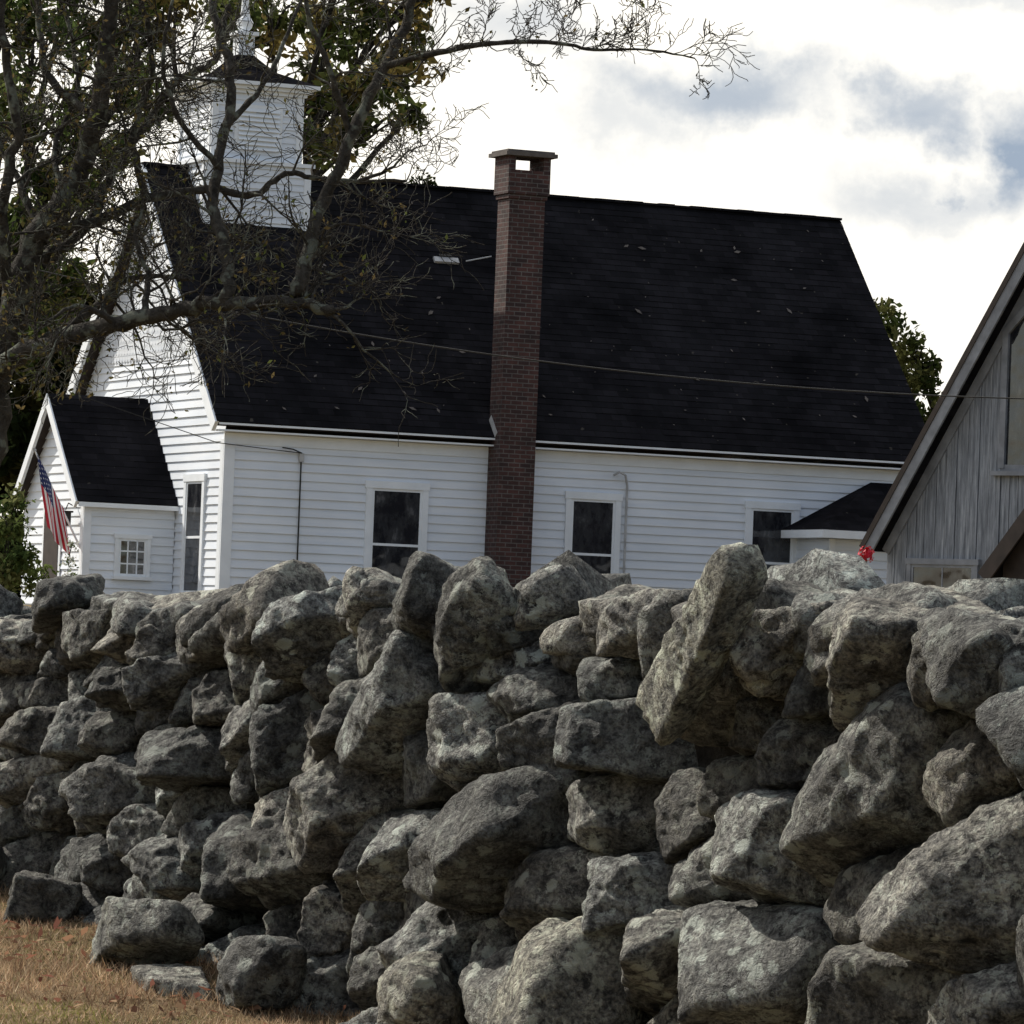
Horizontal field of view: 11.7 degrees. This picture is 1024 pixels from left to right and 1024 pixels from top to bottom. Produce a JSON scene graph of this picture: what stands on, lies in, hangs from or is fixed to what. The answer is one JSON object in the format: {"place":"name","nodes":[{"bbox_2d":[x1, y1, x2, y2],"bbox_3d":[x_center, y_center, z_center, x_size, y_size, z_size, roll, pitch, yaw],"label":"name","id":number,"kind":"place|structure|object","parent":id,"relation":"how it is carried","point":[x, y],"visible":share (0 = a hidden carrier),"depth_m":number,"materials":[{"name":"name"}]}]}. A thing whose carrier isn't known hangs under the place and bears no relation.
{"place":"outdoors","nodes":[
{"label":"outdoors","id":0,"kind":"place"},
{"bbox_2d":[0,605,359,1023],"bbox_3d":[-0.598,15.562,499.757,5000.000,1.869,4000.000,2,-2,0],"label":"ground","id":1,"kind":"structure","parent":0,"point":[69,1009],"depth_m":14.66,"materials":[{"name":"brown plant"}]},
{"bbox_2d":[0,482,59,603],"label":"garden shrub","id":2,"kind":"object","parent":1,"relation":"on","point":[10,572],"visible":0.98,"depth_m":81.75,"materials":[{"name":"green plant"}]},
{"bbox_2d":[0,259,103,597],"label":"woodland tree","id":3,"kind":"object","parent":1,"relation":"on","point":[21,428],"visible":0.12,"depth_m":107.84,"materials":[{"name":"green plant"}]},
{"bbox_2d":[59,537,79,575],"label":"flowering plant","id":4,"kind":"object","parent":1,"relation":"on","point":[71,546],"visible":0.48,"depth_m":83.00,"materials":[{"name":"white plant"}]},
{"bbox_2d":[0,0,178,379],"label":"maple tree","id":5,"kind":"object","parent":1,"relation":"on","point":[13,219],"visible":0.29,"depth_m":103.15,"materials":[{"name":"green plant"}]},
{"bbox_2d":[0,916,345,1023],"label":"fallen leaves","id":6,"kind":"object","parent":1,"relation":"on","point":[132,987],"visible":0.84,"depth_m":14.80,"materials":[{"name":"brown plant"}]},
{"bbox_2d":[132,0,469,178],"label":"oak tree","id":7,"kind":"object","parent":1,"relation":"on","point":[281,21],"visible":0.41,"depth_m":102.03,"materials":[{"name":"green plant"}]},
{"bbox_2d":[0,0,759,465],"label":"bare tree","id":8,"kind":"object","parent":1,"relation":"on","point":[44,226],"visible":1,"depth_m":39.58,"materials":[{"name":"brown plant"}]},
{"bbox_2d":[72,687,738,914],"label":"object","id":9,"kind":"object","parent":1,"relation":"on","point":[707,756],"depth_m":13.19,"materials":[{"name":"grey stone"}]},
{"bbox_2d":[407,171,437,184],"bbox_3d":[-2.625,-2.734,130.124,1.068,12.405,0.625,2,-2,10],"label":"pine tree","id":10,"kind":"object","parent":1,"relation":"on","point":[430,182],"visible":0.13,"depth_m":130.28,"materials":[{"name":"green plant"}]},
{"bbox_2d":[13,0,924,604],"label":"white church","id":11,"kind":"structure","parent":1,"relation":"on","point":[519,470],"depth_m":88.72,"materials":[{"name":"paint"}]},
{"bbox_2d":[33,448,79,556],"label":"american flag","id":12,"kind":"object","parent":11,"relation":"attached to","point":[55,515],"visible":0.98,"depth_m":86.53,"materials":[{"name":"multicoloured fabric"}]},
{"bbox_2d":[179,473,800,592],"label":"sash windows","id":13,"kind":"structure","parent":11,"relation":"in","point":[396,513],"depth_m":86.93,"materials":[{"name":"black glass"}]},
{"bbox_2d":[0,542,1023,1023],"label":"stone wall","id":14,"kind":"structure","parent":1,"relation":"on","point":[554,824],"depth_m":13.57,"materials":[{"name":"stone"}]},
{"bbox_2d":[858,545,874,562],"bbox_3d":[1.386,0.668,20.000,0.160,1.072,0.166,3,-2,-32],"label":"geranium plant","id":15,"kind":"object","parent":1,"relation":"on","point":[866,553],"visible":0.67,"depth_m":19.99,"materials":[{"name":"red plant"}]},
{"bbox_2d":[873,297,943,423],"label":"maple tree","id":16,"kind":"object","parent":1,"relation":"on","point":[919,379],"visible":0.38,"depth_m":119.23,"materials":[{"name":"green plant"}]},
{"bbox_2d":[886,349,1023,584],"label":"board walls","id":17,"kind":"structure","parent":1,"relation":"on","point":[968,506],"depth_m":77.21,"materials":[{"name":"grey wood"}]},
{"bbox_2d":[859,242,1023,553],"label":"steep roof","id":18,"kind":"structure","parent":17,"relation":"on","point":[931,444],"depth_m":77.26,"materials":[{"name":"wood"}]},
{"bbox_2d":[905,306,1023,587],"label":"house windows","id":19,"kind":"structure","parent":17,"relation":"attached to","point":[945,573],"depth_m":76.75,"materials":[{"name":"grey glass"}]},
{"bbox_2d":[978,509,1023,578],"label":"front porch","id":20,"kind":"object","parent":1,"relation":"on","point":[1005,559],"visible":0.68,"depth_m":74.83,"materials":[{"name":"wood"}]},
{"bbox_2d":[0,0,1023,518],"label":"sky","id":21,"kind":"structure","parent":0,"point":[901,122],"materials":[{"name":"white"}]},
{"bbox_2d":[11,263,1023,398],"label":"overhead cable","id":22,"kind":"object","parent":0,"point":[597,367],"visible":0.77,"depth_m":60.13,"materials":[{"name":"black metal"}]}
]}

